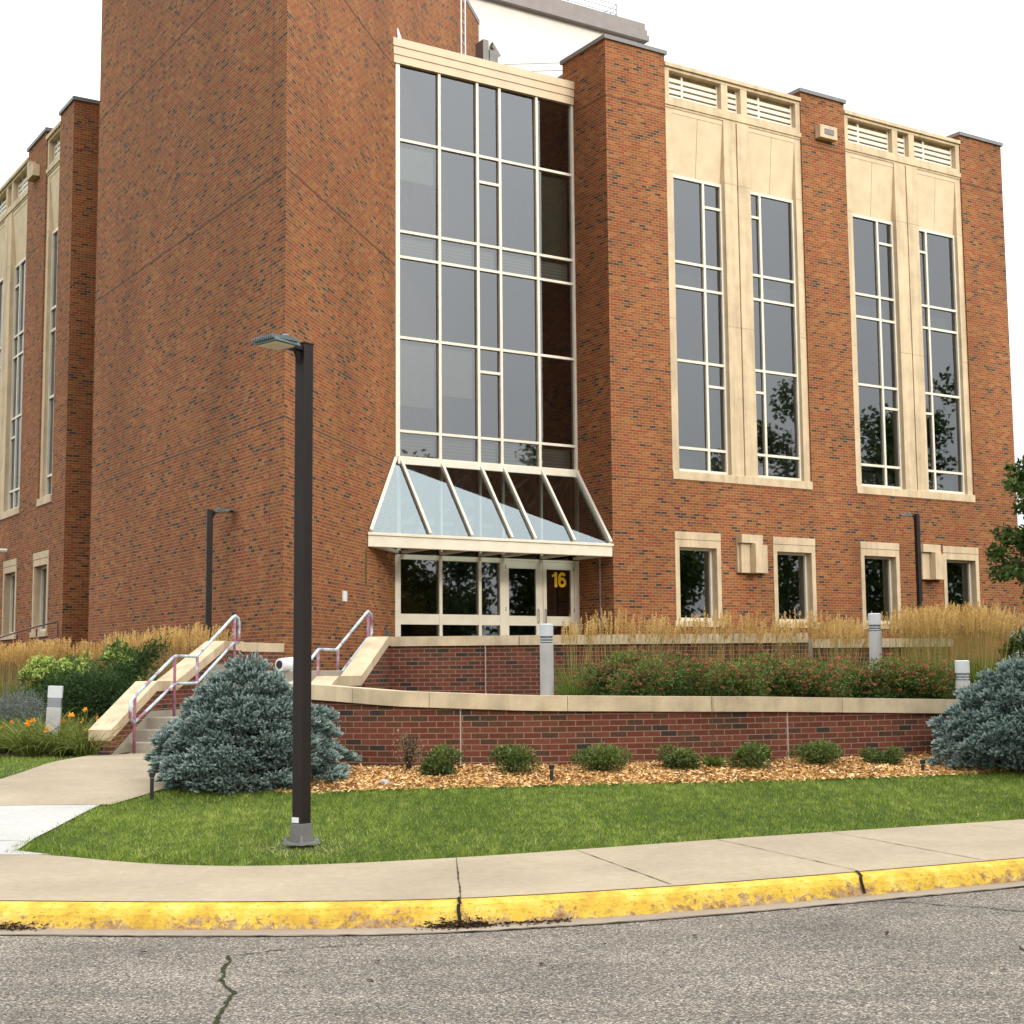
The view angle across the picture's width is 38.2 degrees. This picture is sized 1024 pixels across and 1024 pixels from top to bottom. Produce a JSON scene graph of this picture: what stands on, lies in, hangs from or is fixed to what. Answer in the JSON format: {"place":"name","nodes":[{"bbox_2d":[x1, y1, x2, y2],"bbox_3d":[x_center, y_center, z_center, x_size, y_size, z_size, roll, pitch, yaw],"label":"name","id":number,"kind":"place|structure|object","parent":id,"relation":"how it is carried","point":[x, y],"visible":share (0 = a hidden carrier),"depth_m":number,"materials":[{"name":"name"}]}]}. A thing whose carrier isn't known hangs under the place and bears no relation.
{"place":"outdoors","nodes":[
{"label":"outdoors","id":0,"kind":"place"},
{"bbox_2d":[0,669,129,755],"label":"flower bed","id":1,"kind":"object","parent":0,"point":[8,753],"depth_m":25.27,"materials":[{"name":"orange plant"}]},
{"bbox_2d":[0,644,27,707],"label":"reed grass clump","id":2,"kind":"object","parent":1,"relation":"on","point":[10,653],"visible":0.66,"depth_m":27.53,"materials":[{"name":"beige plant"}]},
{"bbox_2d":[0,688,47,725],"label":"sage clump","id":3,"kind":"object","parent":1,"relation":"on","point":[23,710],"visible":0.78,"depth_m":23.24,"materials":[{"name":"grey plant"}]},
{"bbox_2d":[6,639,55,706],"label":"reed grass clump","id":4,"kind":"object","parent":1,"relation":"on","point":[34,652],"visible":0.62,"depth_m":27.60,"materials":[{"name":"beige plant"}]},
{"bbox_2d":[0,714,83,755],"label":"day lily clump","id":5,"kind":"object","parent":1,"relation":"on","point":[20,744],"visible":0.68,"depth_m":20.39,"materials":[{"name":"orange plant"}]},
{"bbox_2d":[23,636,71,689],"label":"reed grass clump","id":6,"kind":"object","parent":1,"relation":"on","point":[61,647],"visible":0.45,"depth_m":28.37,"materials":[{"name":"beige plant"}]},
{"bbox_2d":[43,686,63,755],"bbox_3d":[-6.461,3.109,20.796,0.192,1.320,0.192,3,-7,-12],"label":"bollard light","id":7,"kind":"object","parent":1,"relation":"in","point":[54,705],"visible":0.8,"depth_m":20.75,"materials":[{"name":"grey paint"}]},
{"bbox_2d":[16,651,100,719],"bbox_3d":[-7.776,3.042,25.721,1.540,1.260,1.414,-4,-7,30],"label":"hydrangea bush","id":8,"kind":"object","parent":1,"relation":"on","point":[45,666],"visible":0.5,"depth_m":25.53,"materials":[{"name":"green plant"}]},
{"bbox_2d":[7,712,124,756],"bbox_3d":[-6.232,3.101,20.538,1.832,0.678,1.608,0,-6,-7],"label":"day lily clump","id":9,"kind":"object","parent":1,"relation":"on","point":[52,747],"visible":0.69,"depth_m":20.36,"materials":[{"name":"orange plant"}]},
{"bbox_2d":[52,640,103,667],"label":"reed grass clump","id":10,"kind":"object","parent":1,"relation":"on","point":[84,649],"visible":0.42,"depth_m":28.76,"materials":[{"name":"beige plant"}]},
{"bbox_2d":[31,717,139,754],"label":"day lily clump","id":11,"kind":"object","parent":1,"relation":"on","point":[73,734],"visible":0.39,"depth_m":20.30,"materials":[{"name":"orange plant"}]},
{"bbox_2d":[36,725,136,756],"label":"day lily clump","id":12,"kind":"object","parent":1,"relation":"on","point":[81,751],"visible":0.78,"depth_m":20.16,"materials":[{"name":"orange plant"}]},
{"bbox_2d":[35,626,173,725],"bbox_3d":[-6.797,2.777,24.546,2.321,1.750,1.490,-1,-6,0],"label":"yew shrub","id":13,"kind":"object","parent":1,"relation":"on","point":[94,699],"visible":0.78,"depth_m":24.35,"materials":[{"name":"green plant"}]},
{"bbox_2d":[96,638,158,716],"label":"hydrangea bush","id":14,"kind":"object","parent":1,"relation":"on","point":[110,653],"visible":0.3,"depth_m":25.60,"materials":[{"name":"green plant"}]},
{"bbox_2d":[118,629,172,680],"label":"reed grass clump","id":15,"kind":"object","parent":1,"relation":"on","point":[133,639],"visible":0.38,"depth_m":25.96,"materials":[{"name":"beige plant"}]},
{"bbox_2d":[145,624,202,680],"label":"reed grass clump","id":16,"kind":"object","parent":1,"relation":"on","point":[168,652],"visible":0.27,"depth_m":26.48,"materials":[{"name":"beige plant"}]},
{"bbox_2d":[166,621,218,666],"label":"reed grass clump","id":17,"kind":"object","parent":1,"relation":"on","point":[195,638],"visible":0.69,"depth_m":26.05,"materials":[{"name":"beige plant"}]},
{"bbox_2d":[205,507,233,639],"bbox_3d":[-5.713,1.837,28.567,0.577,3.892,0.287,-1,-6,2],"label":"street lamp","id":18,"kind":"object","parent":1,"relation":"on","point":[209,549],"visible":0.57,"depth_m":28.61,"materials":[{"name":"brown metal"}]},
{"bbox_2d":[0,753,165,805],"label":"path","id":19,"kind":"structure","parent":0,"point":[98,779],"depth_m":16.51,"materials":[{"name":"beige concrete"}]},
{"bbox_2d":[0,755,1019,936],"bbox_3d":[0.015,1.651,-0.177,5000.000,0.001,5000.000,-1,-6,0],"label":"ground","id":20,"kind":"structure","parent":0,"point":[435,933],"depth_m":9.49,"materials":[{"name":"grey concrete"}]},
{"bbox_2d":[0,857,1023,929],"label":"kerb","id":21,"kind":"structure","parent":20,"relation":"on","point":[185,915],"depth_m":9.46,"materials":[{"name":"yellow paint"}]},
{"bbox_2d":[0,0,1023,680],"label":"brick building","id":22,"kind":"structure","parent":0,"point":[588,312],"depth_m":36.26,"materials":[{"name":"red brick"}]},
{"bbox_2d":[0,558,16,639],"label":"window","id":23,"kind":"structure","parent":22,"relation":"in","point":[10,566],"depth_m":43.78,"materials":[{"name":"beige stone"}]},
{"bbox_2d":[8,257,25,509],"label":"window","id":24,"kind":"structure","parent":22,"relation":"in","point":[19,280],"depth_m":44.59,"materials":[{"name":"grey glass"}]},
{"bbox_2d":[29,550,48,637],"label":"window","id":25,"kind":"structure","parent":22,"relation":"in","point":[41,559],"depth_m":40.97,"materials":[{"name":"beige stone"}]},
{"bbox_2d":[46,227,57,495],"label":"window","id":26,"kind":"structure","parent":22,"relation":"in","point":[55,233],"depth_m":41.37,"materials":[{"name":"grey glass"}]},
{"bbox_2d":[505,561,539,634],"bbox_3d":[0.253,2.226,35.281,0.975,2.105,0.133,3,-7,-32],"label":"door","id":27,"kind":"structure","parent":22,"relation":"in","point":[521,577],"depth_m":35.34,"materials":[{"name":"beige paint"}]},
{"bbox_2d":[542,562,574,634],"bbox_3d":[1.144,2.279,35.848,0.915,2.105,0.133,3,-7,-32],"label":"door","id":28,"kind":"structure","parent":22,"relation":"in","point":[558,578],"depth_m":35.89,"materials":[{"name":"beige paint"}]},
{"bbox_2d":[674,531,723,626],"bbox_3d":[4.496,1.682,36.584,1.570,2.330,0.480,3,-7,-32],"label":"window","id":29,"kind":"structure","parent":22,"relation":"in","point":[698,579],"depth_m":36.66,"materials":[{"name":"beige stone"}]},
{"bbox_2d":[673,174,728,474],"bbox_3d":[4.719,-4.736,37.486,1.670,7.600,0.120,3,-7,-32],"label":"window","id":30,"kind":"structure","parent":22,"relation":"in","point":[698,232],"depth_m":37.51,"materials":[{"name":"grey glass"}]},
{"bbox_2d":[751,191,801,480],"bbox_3d":[6.853,-4.610,38.839,1.630,7.600,0.120,3,-7,-32],"label":"window","id":31,"kind":"structure","parent":22,"relation":"in","point":[772,217],"depth_m":38.88,"materials":[{"name":"grey glass"}]},
{"bbox_2d":[772,537,819,627],"bbox_3d":[7.200,1.841,38.297,1.580,2.330,0.480,3,-7,-32],"label":"window","id":32,"kind":"structure","parent":22,"relation":"in","point":[794,563],"depth_m":38.38,"materials":[{"name":"beige stone"}]},
{"bbox_2d":[853,214,902,488],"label":"window","id":33,"kind":"structure","parent":22,"relation":"in","point":[877,355],"depth_m":40.88,"materials":[{"name":"grey glass"}]},
{"bbox_2d":[860,541,900,628],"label":"window","id":34,"kind":"structure","parent":22,"relation":"in","point":[880,563],"depth_m":40.07,"materials":[{"name":"beige stone"}]},
{"bbox_2d":[919,228,964,493],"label":"window","id":35,"kind":"structure","parent":22,"relation":"in","point":[937,249],"depth_m":42.27,"materials":[{"name":"grey glass"}]},
{"bbox_2d":[942,546,980,626],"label":"window","id":36,"kind":"structure","parent":22,"relation":"in","point":[961,582],"depth_m":41.81,"materials":[{"name":"beige stone"}]},
{"bbox_2d":[0,887,1023,1023],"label":"road","id":37,"kind":"structure","parent":0,"point":[924,962],"depth_m":7.85,"materials":[{"name":"grey asphalt"}]},
{"bbox_2d":[213,955,236,1023],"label":"road crack","id":38,"kind":"object","parent":37,"relation":"on","point":[226,1002],"visible":1,"depth_m":7.44,"materials":[{"name":"grey asphalt"}]},
{"bbox_2d":[0,881,1023,935],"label":"gutter","id":39,"kind":"object","parent":37,"relation":"on","point":[393,931],"visible":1,"depth_m":9.29,"materials":[{"name":"concrete"}]},
{"bbox_2d":[0,914,571,931],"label":"leaf debris","id":40,"kind":"object","parent":39,"relation":"on","point":[465,924],"visible":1,"depth_m":9.28,"materials":[{"name":"brown plant"}]},
{"bbox_2d":[16,886,1021,935],"bbox_3d":[0.173,2.661,9.926,12.250,0.001,1.513,1,-6,-11],"label":"gutter seam","id":41,"kind":"object","parent":39,"relation":"on","point":[462,931],"visible":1,"depth_m":9.10,"materials":[{"name":"grey concrete"}]},
{"bbox_2d":[0,819,1023,900],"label":"sidewalk","id":42,"kind":"structure","parent":0,"point":[31,877],"depth_m":10.76,"materials":[{"name":"beige concrete"}]},
{"bbox_2d":[0,805,97,854],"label":"path slab","id":43,"kind":"structure","parent":42,"relation":"on","point":[21,823],"depth_m":13.68,"materials":[{"name":"concrete"}]},
{"bbox_2d":[0,754,1023,865],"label":"lawn","id":44,"kind":"structure","parent":0,"point":[432,816],"depth_m":13.60,"materials":[{"name":"green plant"}]},
{"bbox_2d":[88,637,391,754],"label":"entrance stairs","id":45,"kind":"structure","parent":44,"relation":"on","point":[368,666],"depth_m":22.47,"materials":[{"name":"grey concrete"}]},
{"bbox_2d":[128,614,240,752],"bbox_3d":[-4.874,2.519,22.312,0.048,2.068,3.817,-2,-6,12],"label":"stair handrail","id":46,"kind":"object","parent":45,"relation":"on","point":[134,720],"visible":0.89,"depth_m":21.83,"materials":[{"name":"metal"}]},
{"bbox_2d":[291,610,372,681],"bbox_3d":[-2.762,2.464,22.883,0.048,2.023,3.863,-2,-6,12],"label":"stair handrail","id":47,"kind":"object","parent":45,"relation":"attached to","point":[367,613],"visible":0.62,"depth_m":23.54,"materials":[{"name":"metal"}]},
{"bbox_2d":[143,649,361,794],"bbox_3d":[-2.917,2.317,16.213,2.486,1.637,2.615,-1,-6,0],"label":"blue spruce","id":48,"kind":"object","parent":44,"relation":"on","point":[215,736],"visible":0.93,"depth_m":15.68,"materials":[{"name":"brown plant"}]},
{"bbox_2d":[252,333,319,845],"bbox_3d":[-1.853,0.599,12.038,0.308,4.162,0.558,-5,-8,36],"label":"street lamp","id":49,"kind":"object","parent":44,"relation":"on","point":[301,833],"visible":1,"depth_m":12.10,"materials":[{"name":"brown metal"}]},
{"bbox_2d":[265,682,967,766],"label":"retaining wall","id":50,"kind":"structure","parent":44,"relation":"on","point":[551,729],"depth_m":17.35,"materials":[{"name":"red brick"}]},
{"bbox_2d":[227,754,1009,791],"bbox_3d":[4.370,3.117,18.568,16.889,0.156,3.871,1,-6,-15],"label":"mulch bed","id":51,"kind":"object","parent":44,"relation":"on","point":[465,782],"visible":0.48,"depth_m":16.26,"materials":[{"name":"brown wood"}]},
{"bbox_2d":[391,729,425,770],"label":"dry shrub","id":52,"kind":"object","parent":51,"relation":"on","point":[409,756],"visible":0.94,"depth_m":16.77,"materials":[{"name":"brown plant"}]},
{"bbox_2d":[416,743,465,776],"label":"shrub","id":53,"kind":"object","parent":51,"relation":"on","point":[438,761],"visible":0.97,"depth_m":16.18,"materials":[{"name":"green plant"}]},
{"bbox_2d":[487,743,541,774],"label":"shrub","id":54,"kind":"object","parent":51,"relation":"on","point":[513,757],"visible":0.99,"depth_m":16.31,"materials":[{"name":"green plant"}]},
{"bbox_2d":[568,741,633,772],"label":"shrub","id":55,"kind":"object","parent":51,"relation":"on","point":[596,759],"visible":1,"depth_m":16.47,"materials":[{"name":"green plant"}]},
{"bbox_2d":[655,744,700,769],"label":"shrub","id":56,"kind":"object","parent":51,"relation":"on","point":[675,758],"visible":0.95,"depth_m":16.68,"materials":[{"name":"green plant"}]},
{"bbox_2d":[699,696,728,766],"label":"leafy weed","id":57,"kind":"object","parent":51,"relation":"on","point":[708,761],"visible":0.96,"depth_m":16.97,"materials":[{"name":"green plant"}]},
{"bbox_2d":[725,741,773,770],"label":"shrub","id":58,"kind":"object","parent":51,"relation":"on","point":[745,754],"visible":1,"depth_m":16.84,"materials":[{"name":"green plant"}]},
{"bbox_2d":[786,738,843,764],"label":"shrub","id":59,"kind":"object","parent":51,"relation":"on","point":[813,753],"visible":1,"depth_m":17.19,"materials":[{"name":"green plant"}]},
{"bbox_2d":[857,745,908,764],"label":"shrub","id":60,"kind":"object","parent":51,"relation":"on","point":[885,756],"visible":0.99,"depth_m":17.54,"materials":[{"name":"green plant"}]},
{"bbox_2d":[925,654,1023,769],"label":"blue spruce","id":61,"kind":"object","parent":51,"relation":"on","point":[985,729],"visible":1,"depth_m":17.36,"materials":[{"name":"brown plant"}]},
{"bbox_2d":[0,0,1023,526],"label":"sky","id":62,"kind":"structure","parent":0,"point":[945,68],"materials":[{"name":"white"}]},
{"bbox_2d":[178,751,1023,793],"bbox_3d":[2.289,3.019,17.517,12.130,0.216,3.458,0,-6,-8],"label":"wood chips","id":63,"kind":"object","parent":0,"point":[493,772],"visible":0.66,"depth_m":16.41,"materials":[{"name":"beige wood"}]},
{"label":"planting bed","id":64,"kind":"structure","parent":0,"visible":0},
{"bbox_2d":[539,624,553,694],"bbox_3d":[0.469,2.166,19.882,0.188,1.320,0.188,-1,-6,0],"label":"bollard light","id":65,"kind":"object","parent":64,"relation":"on","point":[546,664],"visible":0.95,"depth_m":19.83,"materials":[{"name":"grey paint"}]},
{"bbox_2d":[553,675,594,695],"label":"grass tuft","id":66,"kind":"object","parent":64,"relation":"on","point":[579,692],"visible":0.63,"depth_m":19.76,"materials":[{"name":"green plant"}]},
{"bbox_2d":[554,614,602,695],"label":"reed grass clump","id":67,"kind":"object","parent":64,"relation":"on","point":[586,633],"visible":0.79,"depth_m":22.69,"materials":[{"name":"beige plant"}]},
{"bbox_2d":[389,633,808,695],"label":"terrace wall","id":68,"kind":"structure","parent":64,"relation":"on","point":[507,664],"depth_m":24.03,"materials":[{"name":"red brick"}]},
{"bbox_2d":[577,608,634,695],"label":"reed grass clump","id":69,"kind":"object","parent":64,"relation":"on","point":[618,622],"visible":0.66,"depth_m":23.01,"materials":[{"name":"beige plant"}]},
{"bbox_2d":[571,646,649,695],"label":"spirea bush","id":70,"kind":"object","parent":64,"relation":"on","point":[602,673],"visible":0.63,"depth_m":19.83,"materials":[{"name":"green plant"}]},
{"bbox_2d":[607,610,666,694],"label":"reed grass clump","id":71,"kind":"object","parent":64,"relation":"on","point":[653,628],"visible":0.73,"depth_m":22.76,"materials":[{"name":"beige plant"}]},
{"bbox_2d":[606,654,678,695],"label":"spirea bush","id":72,"kind":"object","parent":64,"relation":"on","point":[639,681],"visible":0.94,"depth_m":19.06,"materials":[{"name":"green plant"}]},
{"bbox_2d":[612,646,697,695],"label":"spirea bush","id":73,"kind":"object","parent":64,"relation":"on","point":[678,661],"visible":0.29,"depth_m":20.08,"materials":[{"name":"green plant"}]},
{"bbox_2d":[648,615,703,695],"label":"reed grass clump","id":74,"kind":"object","parent":64,"relation":"on","point":[674,634],"visible":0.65,"depth_m":23.02,"materials":[{"name":"beige plant"}]},
{"bbox_2d":[672,657,735,695],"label":"spirea bush","id":75,"kind":"object","parent":64,"relation":"on","point":[701,668],"visible":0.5,"depth_m":19.51,"materials":[{"name":"green plant"}]},
{"bbox_2d":[687,606,742,695],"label":"reed grass clump","id":76,"kind":"object","parent":64,"relation":"on","point":[705,624],"visible":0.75,"depth_m":22.74,"materials":[{"name":"beige plant"}]},
{"bbox_2d":[697,656,774,696],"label":"spirea bush","id":77,"kind":"object","parent":64,"relation":"on","point":[725,683],"visible":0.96,"depth_m":19.01,"materials":[{"name":"green plant"}]},
{"bbox_2d":[712,612,765,692],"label":"reed grass clump","id":78,"kind":"object","parent":64,"relation":"on","point":[740,629],"visible":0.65,"depth_m":23.00,"materials":[{"name":"beige plant"}]},
{"bbox_2d":[714,649,789,696],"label":"spirea bush","id":79,"kind":"object","parent":64,"relation":"on","point":[759,658],"visible":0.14,"depth_m":19.92,"materials":[{"name":"green plant"}]},
{"bbox_2d":[748,616,797,696],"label":"reed grass clump","id":80,"kind":"object","parent":64,"relation":"on","point":[778,631],"visible":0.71,"depth_m":22.84,"materials":[{"name":"beige plant"}]},
{"bbox_2d":[750,654,830,696],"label":"spirea bush","id":81,"kind":"object","parent":64,"relation":"on","point":[777,682],"visible":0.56,"depth_m":19.56,"materials":[{"name":"green plant"}]},
{"bbox_2d":[773,608,830,663],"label":"reed grass clump","id":82,"kind":"object","parent":64,"relation":"on","point":[799,625],"visible":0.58,"depth_m":23.05,"materials":[{"name":"beige plant"}]},
{"bbox_2d":[782,663,852,697],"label":"spirea bush","id":83,"kind":"object","parent":64,"relation":"on","point":[826,686],"visible":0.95,"depth_m":19.18,"materials":[{"name":"green plant"}]},
{"bbox_2d":[796,655,862,697],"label":"spirea bush","id":84,"kind":"object","parent":64,"relation":"on","point":[838,659],"visible":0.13,"depth_m":19.92,"materials":[{"name":"green plant"}]},
{"bbox_2d":[807,610,860,671],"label":"reed grass clump","id":85,"kind":"object","parent":64,"relation":"on","point":[837,625],"visible":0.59,"depth_m":22.77,"materials":[{"name":"beige plant"}]},
{"bbox_2d":[819,616,869,671],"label":"reed grass clump","id":86,"kind":"object","parent":64,"relation":"on","point":[852,620],"visible":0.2,"depth_m":23.14,"materials":[{"name":"beige plant"}]},
{"bbox_2d":[827,617,869,697],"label":"reed grass clump","id":87,"kind":"object","parent":64,"relation":"on","point":[855,636],"visible":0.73,"depth_m":22.22,"materials":[{"name":"beige plant"}]},
{"bbox_2d":[836,653,913,698],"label":"spirea bush","id":88,"kind":"object","parent":64,"relation":"on","point":[869,684],"visible":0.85,"depth_m":19.79,"materials":[{"name":"green plant"}]},
{"bbox_2d":[868,613,881,695],"bbox_3d":[5.290,2.224,21.480,0.188,1.500,0.188,-1,-6,0],"label":"bollard light","id":89,"kind":"object","parent":64,"relation":"on","point":[875,637],"visible":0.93,"depth_m":21.45,"materials":[{"name":"grey paint"}]},
{"bbox_2d":[812,638,952,697],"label":"wall","id":90,"kind":"structure","parent":64,"relation":"on","point":[851,653],"depth_m":24.38,"materials":[{"name":"red brick"}]},
{"bbox_2d":[859,606,935,698],"bbox_3d":[5.686,2.097,21.567,1.285,1.468,1.434,3,-7,-27],"label":"reed grass clump","id":91,"kind":"object","parent":64,"relation":"on","point":[904,625],"visible":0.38,"depth_m":21.61,"materials":[{"name":"beige plant"}]},
{"bbox_2d":[868,659,938,698],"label":"spirea bush","id":92,"kind":"object","parent":64,"relation":"on","point":[897,691],"visible":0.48,"depth_m":19.87,"materials":[{"name":"green plant"}]},
{"bbox_2d":[898,512,922,637],"bbox_3d":[10.322,2.097,37.993,0.586,4.222,0.291,-1,-6,4],"label":"street lamp","id":93,"kind":"object","parent":64,"relation":"on","point":[916,518],"visible":0.55,"depth_m":38.04,"materials":[{"name":"brown metal"}]},
{"bbox_2d":[891,607,949,663],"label":"reed grass clump","id":94,"kind":"object","parent":64,"relation":"on","point":[916,636],"visible":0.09,"depth_m":22.08,"materials":[{"name":"beige plant"}]},
{"bbox_2d":[902,659,956,698],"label":"spirea bush","id":95,"kind":"object","parent":64,"relation":"on","point":[940,687],"visible":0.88,"depth_m":19.69,"materials":[{"name":"green plant"}]},
{"bbox_2d":[898,604,973,698],"bbox_3d":[6.002,2.034,20.975,1.354,1.477,1.330,3,-7,-28],"label":"reed grass clump","id":96,"kind":"object","parent":64,"relation":"on","point":[949,624],"visible":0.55,"depth_m":20.97,"materials":[{"name":"beige plant"}]},
{"bbox_2d":[912,601,989,678],"bbox_3d":[6.348,2.041,21.361,1.434,1.562,1.285,-6,-8,39],"label":"reed grass clump","id":97,"kind":"object","parent":64,"relation":"on","point":[961,628],"visible":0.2,"depth_m":21.40,"materials":[{"name":"beige plant"}]},
{"bbox_2d":[919,600,995,670],"bbox_3d":[6.697,2.082,21.868,1.354,1.601,1.330,1,-6,-17],"label":"reed grass clump","id":98,"kind":"object","parent":64,"relation":"on","point":[977,604],"visible":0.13,"depth_m":21.85,"materials":[{"name":"beige plant"}]},
{"bbox_2d":[955,660,969,698],"bbox_3d":[5.922,2.478,19.391,0.188,1.060,0.188,-1,-6,0],"label":"bollard light","id":99,"kind":"object","parent":64,"relation":"on","point":[962,670],"visible":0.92,"depth_m":19.36,"materials":[{"name":"grey paint"}]},
{"bbox_2d":[943,601,1017,690],"bbox_3d":[6.618,2.019,20.960,1.434,1.531,1.285,-6,-8,39],"label":"reed grass clump","id":100,"kind":"object","parent":64,"relation":"on","point":[994,616],"visible":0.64,"depth_m":20.98,"materials":[{"name":"beige plant"}]},
{"bbox_2d":[959,604,1023,673],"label":"reed grass clump","id":101,"kind":"object","parent":64,"relation":"on","point":[1019,623],"visible":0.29,"depth_m":21.36,"materials":[{"name":"beige plant"}]},
{"bbox_2d":[984,454,1023,604],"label":"leafy tree","id":102,"kind":"object","parent":64,"relation":"on","point":[1008,571],"visible":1,"depth_m":23.88,"materials":[{"name":"green plant"}]},
{"bbox_2d":[998,626,1023,661],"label":"hydrangea bush","id":103,"kind":"object","parent":64,"relation":"on","point":[1018,648],"visible":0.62,"depth_m":21.34,"materials":[{"name":"green plant"}]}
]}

